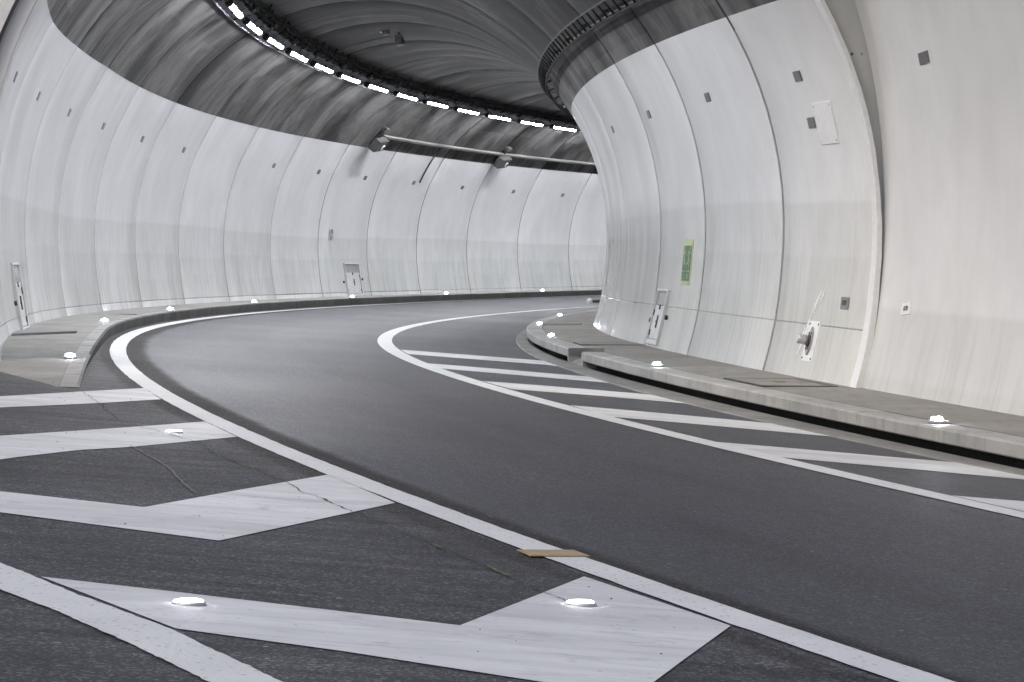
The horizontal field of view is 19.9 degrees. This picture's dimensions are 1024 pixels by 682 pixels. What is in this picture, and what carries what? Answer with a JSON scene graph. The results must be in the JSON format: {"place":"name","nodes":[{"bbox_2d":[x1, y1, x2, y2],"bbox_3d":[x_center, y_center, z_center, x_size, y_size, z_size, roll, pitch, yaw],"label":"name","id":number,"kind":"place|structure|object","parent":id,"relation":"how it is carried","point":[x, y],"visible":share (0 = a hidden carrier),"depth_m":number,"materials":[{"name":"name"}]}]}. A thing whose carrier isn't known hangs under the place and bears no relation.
{"place":"outdoors","nodes":[
{"label":"outdoors","id":0,"kind":"place"},
{"bbox_2d":[0,289,601,386],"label":"pavement","id":1,"kind":"structure","parent":0,"point":[37,351],"depth_m":35.53,"materials":[{"name":"concrete"}]},
{"bbox_2d":[63,353,77,358],"bbox_3d":[-4.603,0.156,30.438,0.150,0.060,0.140,1,2,-10],"label":"kerb lamp","id":2,"kind":"object","parent":1,"relation":"on","point":[69,356],"visible":1,"depth_m":30.39,"materials":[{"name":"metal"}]},
{"bbox_2d":[99,318,109,322],"bbox_3d":[-6.068,-0.305,43.511,0.150,0.060,0.140,0,2,-5],"label":"kerb lamp","id":3,"kind":"object","parent":1,"relation":"on","point":[104,320],"visible":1,"depth_m":43.45,"materials":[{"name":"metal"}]},
{"bbox_2d":[0,295,1023,681],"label":"road","id":4,"kind":"structure","parent":0,"point":[306,487],"depth_m":14.71,"materials":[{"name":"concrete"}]},
{"bbox_2d":[166,430,182,432],"bbox_3d":[-2.333,0.625,20.167,0.128,0.023,0.128,0,-1,0],"label":"road stud","id":5,"kind":"object","parent":4,"relation":"on","point":[173,431],"visible":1,"depth_m":20.12,"materials":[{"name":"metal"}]},
{"bbox_2d":[171,598,205,605],"bbox_3d":[-1.148,0.926,10.366,0.128,0.023,0.128,0,-1,0],"label":"road stud","id":6,"kind":"object","parent":4,"relation":"on","point":[190,602],"visible":1,"depth_m":10.32,"materials":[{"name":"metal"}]},
{"bbox_2d":[59,290,601,387],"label":"kerb","id":7,"kind":"structure","parent":4,"relation":"on","point":[92,343],"depth_m":62.40,"materials":[{"name":"concrete"}]},
{"bbox_2d":[3,377,788,680],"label":"grit","id":8,"kind":"object","parent":4,"relation":"on","point":[223,535],"visible":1,"depth_m":13.13,"materials":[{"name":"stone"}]},
{"bbox_2d":[517,549,589,556],"bbox_3d":[0.183,0.965,13.294,0.411,0.030,0.230,1,-2,-35],"label":"board strip","id":9,"kind":"object","parent":4,"relation":"on","point":[560,553],"visible":1,"depth_m":13.26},
{"bbox_2d":[564,599,596,606],"bbox_3d":[0.264,1.013,11.305,0.128,0.023,0.128,0,-1,0],"label":"road stud","id":10,"kind":"object","parent":4,"relation":"on","point":[582,603],"visible":1,"depth_m":11.26,"materials":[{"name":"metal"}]},
{"bbox_2d":[516,328,1023,475],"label":"gutter","id":11,"kind":"object","parent":4,"relation":"on","point":[872,437],"visible":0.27,"depth_m":28.89,"materials":[{"name":"concrete"}]},
{"bbox_2d":[527,309,1023,459],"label":"kerb","id":12,"kind":"structure","parent":4,"relation":"on","point":[1007,445],"depth_m":28.65,"materials":[{"name":"concrete"}]},
{"bbox_2d":[650,362,663,366],"bbox_3d":[1.786,0.286,35.904,0.150,0.060,0.140,0,2,-8],"label":"kerb lamp","id":13,"kind":"object","parent":12,"relation":"on","point":[656,364],"visible":1,"depth_m":35.85,"materials":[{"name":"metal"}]},
{"bbox_2d":[927,416,948,423],"bbox_3d":[3.702,0.684,25.381,0.150,0.060,0.140,1,2,-13],"label":"kerb lamp","id":14,"kind":"object","parent":12,"relation":"on","point":[936,420],"visible":1,"depth_m":25.33,"materials":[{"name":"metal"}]},
{"bbox_2d":[542,311,1023,436],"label":"pavement","id":15,"kind":"structure","parent":0,"point":[580,329],"depth_m":33.30,"materials":[{"name":"concrete"}]},
{"bbox_2d":[723,378,837,386],"bbox_3d":[2.934,0.464,32.063,0.840,0.139,1.724,1,-1,-10],"label":"manhole cover","id":16,"kind":"object","parent":15,"relation":"on","point":[778,382],"visible":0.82,"depth_m":31.92,"materials":[{"name":"metal"}]},
{"bbox_3d":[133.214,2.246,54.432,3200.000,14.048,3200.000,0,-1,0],"label":"ground","id":17,"kind":"structure","parent":0,"visible":0},
{"bbox_2d":[0,0,871,386],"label":"tunnel lining","id":18,"kind":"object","parent":17,"relation":"on","point":[752,186],"visible":0.77,"depth_m":51.93,"materials":[{"name":"white paint"}]},
{"bbox_2d":[10,262,29,328],"bbox_3d":[-6.704,-0.583,39.594,0.115,0.955,1.935,-9,3,-6],"label":"wall hatch","id":19,"kind":"object","parent":18,"relation":"attached to","point":[20,301],"depth_m":39.59,"materials":[{"name":"paint"}]},
{"bbox_2d":[16,283,23,325],"bbox_3d":[-6.628,-0.483,39.263,0.045,0.595,0.667,-9,3,-6],"label":"door leaf","id":20,"kind":"structure","parent":19,"relation":"in","point":[16,283],"depth_m":39.45,"materials":[{"name":"paint"}]},
{"bbox_2d":[18,283,27,325],"bbox_3d":[-6.695,-0.503,39.910,0.050,0.595,0.723,-9,3,-6],"label":"door leaf","id":21,"kind":"structure","parent":19,"relation":"in","point":[20,289],"depth_m":39.97,"materials":[{"name":"paint"}]},
{"bbox_2d":[215,0,244,19],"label":"tube lamp","id":22,"kind":"object","parent":18,"relation":"attached to","point":[236,11],"visible":0.98,"depth_m":52.14,"materials":[{"name":"white plastic"}]},
{"bbox_2d":[233,17,263,35],"bbox_3d":[-5.070,-6.070,56.128,0.279,0.288,2.934,-29,1,1],"label":"tube lamp","id":23,"kind":"object","parent":18,"relation":"attached to","point":[257,30],"visible":0.9,"depth_m":55.87,"materials":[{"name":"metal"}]},
{"bbox_2d":[254,33,284,50],"bbox_3d":[-4.977,-6.163,59.919,0.279,0.287,2.934,-29,0,3],"label":"tube lamp","id":24,"kind":"object","parent":18,"relation":"attached to","point":[271,40],"visible":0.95,"depth_m":59.59,"materials":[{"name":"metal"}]},
{"bbox_2d":[277,48,308,62],"bbox_3d":[-4.780,-6.256,63.707,0.279,0.287,2.934,-29,-1,4],"label":"tube lamp","id":25,"kind":"object","parent":18,"relation":"attached to","point":[290,51],"visible":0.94,"depth_m":63.50,"materials":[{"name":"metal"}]},
{"bbox_2d":[302,60,334,74],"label":"tube lamp","id":26,"kind":"object","parent":18,"relation":"attached to","point":[313,63],"visible":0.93,"depth_m":67.29,"materials":[{"name":"plastic"}]},
{"bbox_2d":[329,229,333,239],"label":"number plate","id":27,"kind":"object","parent":18,"relation":"attached to","point":[331,234],"visible":1,"depth_m":81.15,"materials":[{"name":"white metal"}]},
{"bbox_2d":[334,72,361,84],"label":"tube lamp","id":28,"kind":"object","parent":18,"relation":"attached to","point":[348,77],"visible":0.95,"depth_m":71.08,"materials":[{"name":"plastic"}]},
{"bbox_2d":[343,263,363,295],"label":"wall hatch","id":29,"kind":"object","parent":18,"relation":"attached to","point":[353,282],"depth_m":83.19,"materials":[{"name":"paint"}]},
{"bbox_2d":[346,273,354,293],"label":"door leaf","id":30,"kind":"structure","parent":29,"relation":"in","point":[350,281],"depth_m":82.86,"materials":[{"name":"paint"}]},
{"bbox_2d":[353,273,361,292],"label":"door leaf","id":31,"kind":"structure","parent":29,"relation":"in","point":[356,277],"depth_m":83.57,"materials":[{"name":"paint"}]},
{"bbox_2d":[336,37,389,52],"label":"crown conduit","id":32,"kind":"object","parent":18,"relation":"attached to","point":[362,43],"visible":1,"depth_m":67.71,"materials":[{"name":"grey metal"}]},
{"bbox_2d":[361,82,389,93],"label":"tube lamp","id":33,"kind":"object","parent":18,"relation":"attached to","point":[376,87],"visible":0.94,"depth_m":74.84,"materials":[{"name":"plastic"}]},
{"bbox_2d":[368,126,389,151],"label":"speaker box","id":34,"kind":"object","parent":18,"relation":"attached to","point":[379,142],"visible":1,"depth_m":81.57,"materials":[{"name":"metal"}]},
{"bbox_2d":[380,31,404,45],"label":"ceiling camera","id":35,"kind":"object","parent":18,"relation":"hanging from","point":[399,40],"visible":1,"depth_m":66.40,"materials":[{"name":"metal"}]},
{"bbox_2d":[213,0,580,131],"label":"cable tray","id":36,"kind":"object","parent":18,"relation":"hanging from","point":[248,9],"visible":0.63,"depth_m":70.99,"materials":[{"name":"grey paint"}]},
{"bbox_2d":[389,91,418,101],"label":"tube lamp","id":37,"kind":"object","parent":18,"relation":"attached to","point":[407,96],"visible":0.97,"depth_m":78.63,"materials":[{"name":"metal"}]},
{"bbox_2d":[419,99,448,108],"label":"tube lamp","id":38,"kind":"object","parent":18,"relation":"attached to","point":[428,101],"visible":0.93,"depth_m":82.25,"materials":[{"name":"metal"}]},
{"bbox_2d":[449,106,479,115],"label":"tube lamp","id":39,"kind":"object","parent":18,"relation":"attached to","point":[471,111],"visible":0.95,"depth_m":86.00,"materials":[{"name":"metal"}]},
{"bbox_2d":[382,134,595,182],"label":"wall conduit","id":40,"kind":"object","parent":18,"relation":"attached to","point":[480,151],"depth_m":91.98,"materials":[{"name":"metal"}]},
{"bbox_2d":[480,113,511,121],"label":"tube lamp","id":41,"kind":"object","parent":18,"relation":"attached to","point":[503,117],"visible":0.96,"depth_m":89.64,"materials":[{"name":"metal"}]},
{"bbox_2d":[493,146,511,168],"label":"speaker box","id":42,"kind":"object","parent":18,"relation":"attached to","point":[502,162],"visible":1,"depth_m":95.21,"materials":[{"name":"metal"}]},
{"bbox_2d":[512,119,544,126],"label":"tube lamp","id":43,"kind":"object","parent":18,"relation":"attached to","point":[519,121],"visible":0.98,"depth_m":93.35,"materials":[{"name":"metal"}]},
{"bbox_2d":[545,124,577,131],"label":"tube lamp","id":44,"kind":"object","parent":18,"relation":"attached to","point":[551,126],"visible":0.97,"depth_m":96.94,"materials":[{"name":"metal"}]},
{"bbox_2d":[537,0,645,117],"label":"cable ladder","id":45,"kind":"object","parent":18,"relation":"attached to","point":[542,75],"visible":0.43,"depth_m":45.75,"materials":[{"name":"metal"}]},
{"bbox_2d":[587,298,599,303],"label":"reflector dome","id":46,"kind":"structure","parent":18,"relation":"attached to","point":[590,301],"depth_m":60.76,"materials":[{"name":"white plastic"}]},
{"bbox_2d":[645,289,670,345],"bbox_3d":[2.187,-0.349,43.129,0.115,0.835,1.635,13,1,-5],"label":"wall hatch","id":47,"kind":"object","parent":18,"relation":"attached to","point":[658,318],"depth_m":43.07,"materials":[{"name":"paint"}]},
{"bbox_2d":[648,305,659,338],"bbox_3d":[2.128,-0.284,43.392,0.045,0.505,0.517,13,1,-5],"label":"door leaf","id":48,"kind":"structure","parent":47,"relation":"in","point":[656,311],"depth_m":43.42,"materials":[{"name":"paint"}]},
{"bbox_2d":[653,306,663,338],"bbox_3d":[2.155,-0.272,42.889,0.050,0.505,0.573,13,1,-5],"label":"door leaf","id":49,"kind":"structure","parent":47,"relation":"in","point":[659,316],"depth_m":42.97,"materials":[{"name":"paint"}]},
{"bbox_2d":[680,240,693,284],"bbox_3d":[2.474,-1.110,41.259,0.035,0.640,0.780,5,1,-6],"label":"exit sign","id":50,"kind":"object","parent":18,"relation":"attached to","point":[687,262],"visible":1,"depth_m":41.19,"materials":[{"name":"green plastic"}]},
{"bbox_2d":[704,92,710,101],"bbox_3d":[2.554,-3.182,38.155,0.019,0.124,0.280,-21,4,-6],"label":"wall plate","id":51,"kind":"object","parent":18,"relation":"attached to","point":[707,97],"depth_m":38.12,"materials":[{"name":"grey metal"}]},
{"bbox_2d":[792,71,802,81],"bbox_3d":[3.254,-3.016,33.287,0.018,0.124,0.280,-21,5,-8],"label":"wall plate","id":52,"kind":"object","parent":18,"relation":"attached to","point":[797,76],"depth_m":33.26,"materials":[{"name":"grey metal"}]},
{"bbox_2d":[796,321,820,361],"bbox_3d":[3.332,-0.013,33.238,0.182,0.470,0.440,13,0,-9],"label":"pipe plate","id":53,"kind":"object","parent":18,"relation":"attached to","point":[809,340],"visible":1,"depth_m":33.19,"materials":[{"name":"white metal"}]},
{"bbox_2d":[807,117,815,128],"bbox_3d":[3.415,-2.488,33.300,0.019,0.124,0.280,-14,4,-8],"label":"wall plate","id":54,"kind":"object","parent":18,"relation":"attached to","point":[811,122],"depth_m":33.27,"materials":[{"name":"grey metal"}]},
{"bbox_2d":[812,100,839,144],"bbox_3d":[3.530,-2.445,32.704,0.067,0.480,0.720,-13,4,-9],"label":"wall cover","id":55,"kind":"object","parent":18,"relation":"attached to","point":[826,123],"depth_m":32.66,"materials":[{"name":"white metal"}]},
{"bbox_2d":[840,297,849,309],"bbox_3d":[3.669,-0.417,32.198,0.022,0.135,0.300,8,1,-10],"label":"number plate","id":56,"kind":"object","parent":18,"relation":"attached to","point":[844,303],"visible":1,"depth_m":32.17,"materials":[{"name":"white metal"}]},
{"bbox_2d":[0,0,1023,427],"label":"entrance vault","id":57,"kind":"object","parent":17,"relation":"on","point":[944,136],"visible":0.87,"depth_m":29.24,"materials":[{"name":"white paint"}]},
{"bbox_2d":[900,302,911,314],"bbox_3d":[4.087,-0.334,30.281,0.022,0.125,0.300,10,-3,-10],"label":"number plate","id":58,"kind":"object","parent":57,"relation":"attached to","point":[905,308],"visible":1,"depth_m":30.26,"materials":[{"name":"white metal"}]},
{"bbox_2d":[918,50,929,64],"bbox_3d":[4.179,-2.872,29.638,0.019,0.124,0.280,-11,1,-11],"label":"wall plate","id":59,"kind":"object","parent":57,"relation":"attached to","point":[923,56],"depth_m":29.61,"materials":[{"name":"grey metal"}]}
]}

